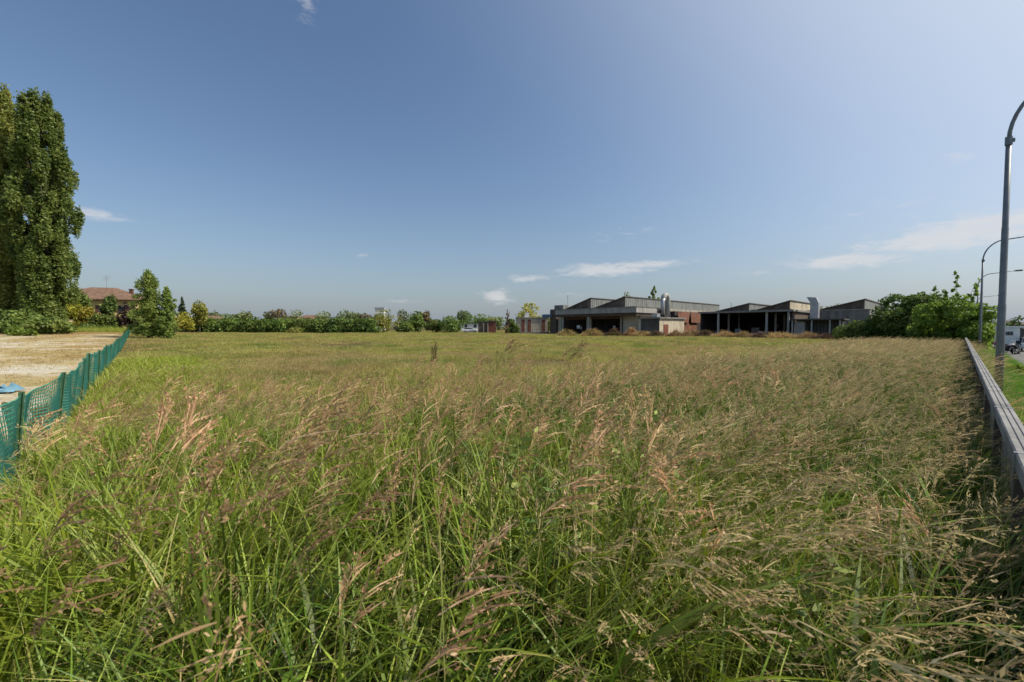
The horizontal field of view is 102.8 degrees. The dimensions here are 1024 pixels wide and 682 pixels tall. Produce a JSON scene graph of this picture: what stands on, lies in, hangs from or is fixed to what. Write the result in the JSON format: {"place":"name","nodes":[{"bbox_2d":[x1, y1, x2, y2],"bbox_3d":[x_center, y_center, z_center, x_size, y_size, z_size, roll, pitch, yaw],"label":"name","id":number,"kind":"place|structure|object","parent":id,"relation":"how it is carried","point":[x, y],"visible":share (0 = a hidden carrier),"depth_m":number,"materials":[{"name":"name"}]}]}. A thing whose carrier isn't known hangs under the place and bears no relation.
{"place":"outdoors","nodes":[
{"label":"outdoors","id":0,"kind":"place"},
{"bbox_2d":[0,331,130,449],"bbox_3d":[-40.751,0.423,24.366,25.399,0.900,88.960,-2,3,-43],"label":"dirt lot","id":1,"kind":"structure","parent":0,"point":[43,371],"depth_m":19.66,"materials":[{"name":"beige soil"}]},
{"bbox_2d":[0,382,23,391],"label":"tarpaulin","id":2,"kind":"object","parent":1,"relation":"on","point":[12,387],"visible":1,"depth_m":10.46,"materials":[{"name":"blue plastic"}]},
{"bbox_2d":[4,324,24,335],"bbox_3d":[-57.206,-1.213,47.064,1.478,1.558,2.160,0,2,0],"label":"bush","id":3,"kind":"object","parent":1,"relation":"on","point":[15,330],"visible":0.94,"depth_m":46.80,"materials":[{"name":"green plant"}]},
{"bbox_2d":[0,308,49,332],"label":"bush","id":4,"kind":"object","parent":1,"relation":"on","point":[11,317],"visible":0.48,"depth_m":51.29,"materials":[{"name":"green plant"}]},
{"bbox_2d":[22,328,38,335],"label":"bush","id":5,"kind":"object","parent":1,"relation":"on","point":[29,332],"visible":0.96,"depth_m":46.93,"materials":[{"name":"green plant"}]},
{"bbox_2d":[23,317,77,333],"bbox_3d":[-58.184,-1.856,52.147,4.271,2.512,4.878,0,2,0],"label":"bush","id":6,"kind":"object","parent":1,"relation":"on","point":[50,325],"visible":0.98,"depth_m":51.30,"materials":[{"name":"green plant"}]},
{"bbox_2d":[0,327,967,679],"bbox_3d":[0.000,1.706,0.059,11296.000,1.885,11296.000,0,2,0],"label":"ground","id":7,"kind":"structure","parent":0,"point":[557,361],"depth_m":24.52,"materials":[{"name":"green plant"}]},
{"bbox_2d":[0,83,32,313],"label":"poplar tree","id":8,"kind":"object","parent":7,"relation":"on","point":[8,283],"visible":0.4,"depth_m":55.04,"materials":[{"name":"green plant"}]},
{"bbox_2d":[0,86,85,320],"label":"poplar tree","id":9,"kind":"object","parent":7,"relation":"on","point":[48,267],"visible":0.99,"depth_m":53.13,"materials":[{"name":"green plant"}]},
{"bbox_2d":[1,325,125,332],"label":"rough grass","id":10,"kind":"structure","parent":7,"relation":"on","point":[96,329],"depth_m":60.94,"materials":[{"name":"green plant"}]},
{"bbox_2d":[0,327,129,497],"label":"net fence","id":11,"kind":"object","parent":7,"relation":"on","point":[18,408],"visible":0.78,"depth_m":5.58,"materials":[{"name":"green plastic"}]},
{"bbox_2d":[65,299,81,323],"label":"bush","id":12,"kind":"object","parent":7,"relation":"on","point":[72,310],"visible":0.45,"depth_m":75.04,"materials":[{"name":"yellow plant"}]},
{"bbox_2d":[77,291,91,309],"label":"round tree","id":13,"kind":"object","parent":7,"relation":"on","point":[85,300],"visible":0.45,"depth_m":79.47,"materials":[{"name":"green plant"}]},
{"bbox_2d":[70,305,100,325],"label":"bush","id":14,"kind":"object","parent":7,"relation":"on","point":[85,311],"visible":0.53,"depth_m":75.96,"materials":[{"name":"yellow plant"}]},
{"bbox_2d":[73,323,98,328],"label":"bush","id":15,"kind":"object","parent":7,"relation":"on","point":[87,325],"visible":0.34,"depth_m":67.37,"materials":[{"name":"green plant"}]},
{"bbox_2d":[78,314,120,326],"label":"bush","id":16,"kind":"object","parent":7,"relation":"on","point":[99,319],"visible":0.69,"depth_m":74.31,"materials":[{"name":"green plant"}]},
{"bbox_2d":[99,294,117,316],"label":"round tree","id":17,"kind":"object","parent":7,"relation":"on","point":[108,307],"visible":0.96,"depth_m":78.20,"materials":[{"name":"green plant"}]},
{"bbox_2d":[75,280,157,327],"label":"house","id":18,"kind":"structure","parent":7,"relation":"on","point":[97,295],"depth_m":86.79,"materials":[{"name":"tile"}]},
{"bbox_2d":[113,302,137,328],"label":"bush","id":19,"kind":"object","parent":7,"relation":"on","point":[124,319],"visible":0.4,"depth_m":75.75,"materials":[{"name":"brown plant"}]},
{"bbox_2d":[126,269,164,338],"bbox_3d":[-42.623,-4.264,47.849,3.992,8.436,4.303,-1,2,-30],"label":"young poplar","id":20,"kind":"object","parent":7,"relation":"on","point":[147,311],"visible":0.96,"depth_m":47.27,"materials":[{"name":"green plant"}]},
{"bbox_2d":[154,285,181,337],"bbox_3d":[-40.910,-3.343,48.467,2.904,6.631,2.454,0,2,0],"label":"young poplar","id":21,"kind":"object","parent":7,"relation":"on","point":[169,323],"visible":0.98,"depth_m":48.22,"materials":[{"name":"green plant"}]},
{"bbox_2d":[163,314,181,328],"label":"bush","id":22,"kind":"object","parent":7,"relation":"on","point":[177,319],"visible":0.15,"depth_m":84.94,"materials":[{"name":"yellow plant"}]},
{"bbox_2d":[176,296,187,316],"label":"fir tree","id":23,"kind":"object","parent":7,"relation":"on","point":[181,307],"visible":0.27,"depth_m":117.46,"materials":[{"name":"green plant"}]},
{"bbox_2d":[174,312,195,331],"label":"bush","id":24,"kind":"object","parent":7,"relation":"on","point":[184,320],"visible":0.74,"depth_m":102.06,"materials":[{"name":"yellow plant"}]},
{"bbox_2d":[190,300,210,331],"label":"round tree","id":25,"kind":"object","parent":7,"relation":"on","point":[200,312],"visible":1,"depth_m":111.22,"materials":[{"name":"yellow plant"}]},
{"bbox_2d":[196,318,217,332],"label":"hedge bush","id":26,"kind":"object","parent":7,"relation":"on","point":[206,326],"visible":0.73,"depth_m":112.99,"materials":[{"name":"green plant"}]},
{"bbox_2d":[214,317,237,331],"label":"hedge bush","id":27,"kind":"object","parent":7,"relation":"on","point":[226,323],"visible":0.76,"depth_m":112.22,"materials":[{"name":"green plant"}]},
{"bbox_2d":[235,310,247,319],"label":"round tree","id":28,"kind":"object","parent":7,"relation":"on","point":[240,315],"visible":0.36,"depth_m":173.64,"materials":[{"name":"green plant"}]},
{"bbox_2d":[232,318,256,332],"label":"hedge bush","id":29,"kind":"object","parent":7,"relation":"on","point":[245,325],"visible":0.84,"depth_m":110.74,"materials":[{"name":"green plant"}]},
{"bbox_2d":[242,311,252,319],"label":"round tree","id":30,"kind":"object","parent":7,"relation":"on","point":[249,315],"visible":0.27,"depth_m":174.15,"materials":[{"name":"green plant"}]},
{"bbox_2d":[251,318,274,332],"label":"hedge bush","id":31,"kind":"object","parent":7,"relation":"on","point":[261,325],"visible":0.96,"depth_m":110.00,"materials":[{"name":"green plant"}]},
{"bbox_2d":[266,308,286,319],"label":"round tree","id":32,"kind":"object","parent":7,"relation":"on","point":[277,313],"visible":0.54,"depth_m":172.44,"materials":[{"name":"brown plant"}]},
{"bbox_2d":[271,317,289,332],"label":"hedge bush","id":33,"kind":"object","parent":7,"relation":"on","point":[279,324],"visible":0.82,"depth_m":109.17,"materials":[{"name":"green plant"}]},
{"bbox_2d":[286,326,302,332],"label":"bush","id":34,"kind":"object","parent":7,"relation":"on","point":[295,330],"visible":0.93,"depth_m":99.18,"materials":[{"name":"green plant"}]},
{"bbox_2d":[283,310,311,319],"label":"round tree","id":35,"kind":"object","parent":7,"relation":"on","point":[291,316],"visible":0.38,"depth_m":172.62,"materials":[{"name":"green plant"}]},
{"bbox_2d":[286,318,312,332],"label":"hedge bush","id":36,"kind":"object","parent":7,"relation":"on","point":[294,324],"visible":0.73,"depth_m":109.06,"materials":[{"name":"green plant"}]},
{"bbox_2d":[309,318,327,332],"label":"hedge bush","id":37,"kind":"object","parent":7,"relation":"on","point":[314,326],"visible":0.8,"depth_m":108.22,"materials":[{"name":"green plant"}]},
{"bbox_2d":[315,311,330,321],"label":"round tree","id":38,"kind":"object","parent":7,"relation":"on","point":[325,316],"visible":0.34,"depth_m":173.63,"materials":[{"name":"green plant"}]},
{"bbox_2d":[321,317,343,332],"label":"hedge bush","id":39,"kind":"object","parent":7,"relation":"on","point":[330,324],"visible":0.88,"depth_m":107.80,"materials":[{"name":"green plant"}]},
{"bbox_2d":[332,318,348,332],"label":"hedge bush","id":40,"kind":"object","parent":7,"relation":"on","point":[341,320],"visible":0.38,"depth_m":108.16,"materials":[{"name":"green plant"}]},
{"bbox_2d":[337,309,359,321],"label":"round tree","id":41,"kind":"object","parent":7,"relation":"on","point":[350,315],"visible":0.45,"depth_m":172.39,"materials":[{"name":"green plant"}]},
{"bbox_2d":[339,319,358,332],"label":"hedge bush","id":42,"kind":"object","parent":7,"relation":"on","point":[351,324],"visible":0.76,"depth_m":107.41,"materials":[{"name":"green plant"}]},
{"bbox_2d":[349,318,370,332],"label":"hedge bush","id":43,"kind":"object","parent":7,"relation":"on","point":[360,320],"visible":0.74,"depth_m":106.95,"materials":[{"name":"green plant"}]},
{"bbox_2d":[359,318,381,332],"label":"hedge bush","id":44,"kind":"object","parent":7,"relation":"on","point":[373,328],"visible":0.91,"depth_m":106.94,"materials":[{"name":"green plant"}]},
{"bbox_2d":[375,307,385,329],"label":"shed","id":45,"kind":"structure","parent":7,"relation":"on","point":[379,308],"depth_m":188.17,"materials":[{"name":"white paint"}]},
{"bbox_2d":[372,309,401,331],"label":"bush","id":46,"kind":"object","parent":7,"relation":"on","point":[384,321],"visible":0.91,"depth_m":118.98,"materials":[{"name":"green plant"}]},
{"bbox_2d":[393,309,412,330],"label":"round tree","id":47,"kind":"object","parent":7,"relation":"on","point":[401,317],"visible":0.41,"depth_m":149.23,"materials":[{"name":"green plant"}]},
{"bbox_2d":[395,321,413,331],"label":"bush","id":48,"kind":"object","parent":7,"relation":"on","point":[406,326],"visible":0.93,"depth_m":113.84,"materials":[{"name":"green plant"}]},
{"bbox_2d":[407,311,425,331],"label":"round tree","id":49,"kind":"object","parent":7,"relation":"on","point":[418,323],"visible":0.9,"depth_m":123.37,"materials":[{"name":"green plant"}]},
{"bbox_2d":[419,310,430,330],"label":"round tree","id":50,"kind":"object","parent":7,"relation":"on","point":[426,316],"visible":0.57,"depth_m":158.96,"materials":[{"name":"brown plant"}]},
{"bbox_2d":[423,319,442,331],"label":"bush","id":51,"kind":"object","parent":7,"relation":"on","point":[433,324],"visible":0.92,"depth_m":117.00,"materials":[{"name":"green plant"}]},
{"bbox_2d":[430,341,437,366],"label":"weed plant","id":52,"kind":"object","parent":7,"relation":"on","point":[433,353],"visible":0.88,"depth_m":15.54,"materials":[{"name":"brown plant"}]},
{"bbox_2d":[438,315,464,332],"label":"bush","id":53,"kind":"object","parent":7,"relation":"on","point":[448,322],"visible":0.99,"depth_m":115.39,"materials":[{"name":"green plant"}]},
{"bbox_2d":[456,310,472,325],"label":"round tree","id":54,"kind":"object","parent":7,"relation":"on","point":[460,316],"visible":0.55,"depth_m":168.62,"materials":[{"name":"green plant"}]},
{"bbox_2d":[462,328,476,332],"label":"parked car","id":55,"kind":"object","parent":7,"relation":"on","point":[465,330],"visible":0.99,"depth_m":111.14,"materials":[{"name":"white paint"}]},
{"bbox_2d":[461,324,477,330],"bbox_3d":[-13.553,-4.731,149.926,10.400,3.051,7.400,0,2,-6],"label":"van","id":56,"kind":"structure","parent":7,"relation":"on","point":[474,326],"depth_m":146.30,"materials":[{"name":"white paint"}]},
{"bbox_2d":[116,330,836,359],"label":"field grass","id":57,"kind":"structure","parent":7,"relation":"on","point":[231,341],"depth_m":41.58,"materials":[{"name":"green plant"}]},
{"bbox_2d":[464,314,489,323],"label":"round tree","id":58,"kind":"object","parent":7,"relation":"on","point":[476,320],"visible":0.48,"depth_m":163.24,"materials":[{"name":"green plant"}]},
{"bbox_2d":[478,321,495,332],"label":"shed","id":59,"kind":"structure","parent":7,"relation":"on","point":[487,326],"depth_m":107.73,"materials":[{"name":"brick"}]},
{"bbox_2d":[493,316,506,329],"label":"round tree","id":60,"kind":"object","parent":7,"relation":"on","point":[499,323],"visible":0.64,"depth_m":227.61,"materials":[{"name":"green plant"}]},
{"bbox_2d":[485,339,524,370],"bbox_3d":[-0.437,0.535,14.984,1.739,1.393,1.679,-2,3,-45],"label":"weed plant","id":61,"kind":"object","parent":7,"relation":"on","point":[515,345],"visible":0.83,"depth_m":15.02,"materials":[{"name":"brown plant"}]},
{"bbox_2d":[504,310,510,332],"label":"sapling","id":62,"kind":"object","parent":7,"relation":"on","point":[507,318],"visible":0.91,"depth_m":96.84,"materials":[{"name":"green plant"}]},
{"bbox_2d":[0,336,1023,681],"bbox_3d":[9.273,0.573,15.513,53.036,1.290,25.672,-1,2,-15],"label":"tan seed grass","id":63,"kind":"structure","parent":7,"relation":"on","point":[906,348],"depth_m":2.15,"materials":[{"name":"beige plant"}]},
{"bbox_2d":[503,319,520,333],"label":"bush","id":64,"kind":"object","parent":7,"relation":"on","point":[513,328],"visible":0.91,"depth_m":96.99,"materials":[{"name":"green plant"}]},
{"bbox_2d":[515,303,538,316],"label":"round tree","id":65,"kind":"object","parent":7,"relation":"on","point":[529,310],"visible":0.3,"depth_m":124.52,"materials":[{"name":"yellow plant"}]},
{"bbox_2d":[516,313,549,333],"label":"block","id":66,"kind":"structure","parent":7,"relation":"on","point":[532,325],"depth_m":103.87,"materials":[{"name":"concrete"}]},
{"bbox_2d":[521,319,524,331],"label":"door","id":67,"kind":"structure","parent":66,"relation":"in","point":[522,320],"depth_m":103.72,"materials":[{"name":"red metal"}]},
{"bbox_2d":[557,328,576,335],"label":"weed heap","id":68,"kind":"object","parent":7,"relation":"on","point":[568,333],"visible":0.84,"depth_m":73.63,"materials":[{"name":"plant"}]},
{"bbox_2d":[551,340,588,367],"bbox_3d":[2.185,0.593,15.564,1.645,1.238,1.400,0,2,-8],"label":"weed plant","id":69,"kind":"object","parent":7,"relation":"on","point":[574,353],"visible":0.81,"depth_m":15.58,"materials":[{"name":"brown plant"}]},
{"bbox_2d":[582,328,603,336],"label":"weed heap","id":70,"kind":"object","parent":7,"relation":"on","point":[591,332],"visible":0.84,"depth_m":71.45,"materials":[{"name":"plant"}]},
{"bbox_2d":[601,327,628,336],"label":"weed heap","id":71,"kind":"object","parent":7,"relation":"on","point":[614,331],"visible":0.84,"depth_m":69.22,"materials":[{"name":"plant"}]},
{"bbox_2d":[542,293,718,333],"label":"factory hall","id":72,"kind":"structure","parent":7,"relation":"on","point":[621,314],"depth_m":92.01,"materials":[{"name":"concrete"}]},
{"bbox_2d":[623,327,639,335],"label":"weed heap","id":73,"kind":"object","parent":7,"relation":"on","point":[630,330],"visible":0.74,"depth_m":69.70,"materials":[{"name":"plant"}]},
{"bbox_2d":[632,331,651,336],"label":"weed heap","id":74,"kind":"object","parent":7,"relation":"on","point":[636,333],"visible":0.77,"depth_m":68.59,"materials":[{"name":"plant"}]},
{"bbox_2d":[648,285,659,298],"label":"poplar tree","id":75,"kind":"object","parent":7,"relation":"on","point":[652,291],"visible":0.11,"depth_m":149.44,"materials":[{"name":"green plant"}]},
{"bbox_2d":[647,330,666,335],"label":"weed heap","id":76,"kind":"object","parent":7,"relation":"on","point":[656,333],"visible":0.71,"depth_m":67.52,"materials":[{"name":"plant"}]},
{"bbox_2d":[638,313,685,334],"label":"annex","id":77,"kind":"object","parent":7,"relation":"on","point":[667,324],"visible":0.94,"depth_m":80.05,"materials":[{"name":"paint"}]},
{"bbox_2d":[663,329,686,336],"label":"weed heap","id":78,"kind":"object","parent":7,"relation":"on","point":[675,332],"visible":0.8,"depth_m":65.33,"materials":[{"name":"plant"}]},
{"bbox_2d":[670,311,699,332],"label":"rusty shed","id":79,"kind":"structure","parent":7,"relation":"on","point":[691,321],"depth_m":90.33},
{"bbox_2d":[682,329,699,336],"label":"weed heap","id":80,"kind":"object","parent":7,"relation":"on","point":[689,333],"visible":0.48,"depth_m":65.62,"materials":[{"name":"plant"}]},
{"bbox_2d":[694,329,715,335],"bbox_3d":[30.841,-1.285,65.004,4.610,1.558,3.074,0,2,0],"label":"weed heap","id":81,"kind":"object","parent":7,"relation":"on","point":[706,333],"visible":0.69,"depth_m":64.69,"materials":[{"name":"plant"}]},
{"bbox_2d":[709,329,732,336],"bbox_3d":[32.736,-1.187,62.861,5.050,1.538,3.527,0,2,0],"label":"weed heap","id":82,"kind":"object","parent":7,"relation":"on","point":[723,334],"visible":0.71,"depth_m":62.53,"materials":[{"name":"plant"}]},
{"bbox_2d":[730,331,752,337],"bbox_3d":[35.235,-1.112,61.977,4.409,1.479,3.957,-1,2,-37],"label":"weed heap","id":83,"kind":"object","parent":7,"relation":"on","point":[742,334],"visible":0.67,"depth_m":61.51,"materials":[{"name":"plant"}]},
{"bbox_2d":[698,300,809,334],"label":"open hall","id":84,"kind":"structure","parent":7,"relation":"on","point":[747,317],"depth_m":85.11,"materials":[{"name":"concrete"}]},
{"bbox_2d":[749,331,780,337],"bbox_3d":[37.365,-0.993,60.024,5.670,1.361,4.143,0,2,0],"label":"weed heap","id":85,"kind":"object","parent":7,"relation":"on","point":[759,335],"visible":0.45,"depth_m":59.80,"materials":[{"name":"plant"}]},
{"bbox_2d":[764,331,793,338],"bbox_3d":[38.179,-0.962,58.096,4.555,1.412,3.455,0,2,0],"label":"weed heap","id":86,"kind":"object","parent":7,"relation":"on","point":[781,336],"visible":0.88,"depth_m":57.58,"materials":[{"name":"plant"}]},
{"bbox_2d":[790,329,819,338],"bbox_3d":[39.748,-0.894,55.015,5.153,1.469,3.737,0,2,0],"label":"weed heap","id":87,"kind":"object","parent":7,"relation":"on","point":[802,335],"visible":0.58,"depth_m":54.45,"materials":[{"name":"plant"}]},
{"bbox_2d":[790,297,848,335],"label":"lean to","id":88,"kind":"object","parent":7,"relation":"on","point":[820,326],"visible":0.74,"depth_m":71.76,"materials":[{"name":"concrete"}]},
{"bbox_2d":[805,332,836,339],"bbox_3d":[39.972,-0.689,51.876,4.745,1.295,3.348,0,2,0],"label":"weed heap","id":89,"kind":"object","parent":7,"relation":"on","point":[826,335],"visible":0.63,"depth_m":51.50,"materials":[{"name":"plant"}]},
{"bbox_2d":[807,299,883,325],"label":"concrete store","id":90,"kind":"structure","parent":7,"relation":"on","point":[859,310],"depth_m":77.31,"materials":[{"name":"concrete"}]},
{"bbox_2d":[832,320,889,340],"bbox_3d":[34.756,-0.815,39.987,4.542,2.620,5.114,0,2,0],"label":"bush","id":91,"kind":"object","parent":7,"relation":"on","point":[850,330],"visible":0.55,"depth_m":40.00,"materials":[{"name":"green plant"}]},
{"bbox_2d":[857,293,944,343],"bbox_3d":[36.633,-1.946,37.825,6.547,5.072,6.765,-2,3,-41],"label":"bush","id":92,"kind":"object","parent":7,"relation":"on","point":[875,320],"visible":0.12,"depth_m":37.71,"materials":[{"name":"green plant"}]},
{"bbox_2d":[877,291,959,340],"bbox_3d":[35.546,-1.898,36.019,5.327,5.027,5.846,1,2,30],"label":"bush","id":93,"kind":"object","parent":7,"relation":"on","point":[905,319],"visible":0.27,"depth_m":35.95,"materials":[{"name":"green plant"}]},
{"bbox_2d":[904,271,996,349],"bbox_3d":[34.100,-2.346,31.830,4.357,6.295,5.127,-2,3,-42],"label":"green bush","id":94,"kind":"object","parent":7,"relation":"on","point":[933,326],"visible":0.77,"depth_m":31.30,"materials":[{"name":"green plant"}]},
{"bbox_2d":[965,338,1023,570],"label":"guardrail","id":95,"kind":"object","parent":7,"relation":"on","point":[1007,424],"visible":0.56,"depth_m":3.58,"materials":[{"name":"silver metal"}]},
{"bbox_2d":[978,236,1023,347],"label":"street lamp","id":96,"kind":"object","parent":7,"relation":"on","point":[980,312],"visible":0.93,"depth_m":29.37,"materials":[{"name":"grey metal"}]},
{"bbox_2d":[1006,315,1023,328],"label":"bush","id":97,"kind":"object","parent":7,"relation":"on","point":[1018,323],"visible":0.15,"depth_m":60.21,"materials":[{"name":"green plant"}]},
{"bbox_2d":[0,325,1023,681],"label":"tall grass","id":98,"kind":"structure","parent":0,"point":[64,617],"depth_m":1.97,"materials":[{"name":"plant"}]},
{"bbox_2d":[0,0,1023,326],"label":"sky","id":99,"kind":"structure","parent":0,"point":[442,158],"materials":[{"name":"blue"}]},
{"bbox_2d":[992,345,1023,363],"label":"road","id":100,"kind":"structure","parent":0,"point":[1020,357],"depth_m":37.30,"materials":[{"name":"grey asphalt"}]},
{"bbox_2d":[992,341,1019,353],"bbox_3d":[47.598,0.612,39.550,2.069,1.279,0.730,1,2,31],"label":"motorcycle","id":101,"kind":"object","parent":100,"relation":"on","point":[1006,348],"visible":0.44,"depth_m":39.34,"materials":[{"name":"black metal"}]},
{"bbox_2d":[994,326,1023,346],"bbox_3d":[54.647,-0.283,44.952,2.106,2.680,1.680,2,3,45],"label":"truck","id":102,"kind":"object","parent":100,"relation":"on","point":[1016,333],"visible":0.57,"depth_m":44.25,"materials":[{"name":"white paint"}]},
{"bbox_2d":[1011,341,1023,353],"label":"motorcycle","id":103,"kind":"object","parent":100,"relation":"on","point":[1017,347],"visible":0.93,"depth_m":38.96,"materials":[{"name":"silver metal"}]},
{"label":"grass verge","id":104,"kind":"structure","parent":0,"visible":0},
{"bbox_2d":[971,345,1023,622],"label":"verge grass","id":105,"kind":"structure","parent":104,"relation":"on","point":[1017,389],"depth_m":12.07,"materials":[{"name":"green plant"}]},
{"bbox_2d":[994,101,1023,389],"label":"street lamp","id":106,"kind":"object","parent":105,"relation":"on","point":[1001,308],"visible":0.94,"depth_m":10.10,"materials":[{"name":"grey metal"}]},
{"bbox_2d":[1004,364,1023,375],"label":"bush","id":107,"kind":"object","parent":104,"relation":"on","point":[1020,367],"visible":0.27,"depth_m":16.98,"materials":[{"name":"green plant"}]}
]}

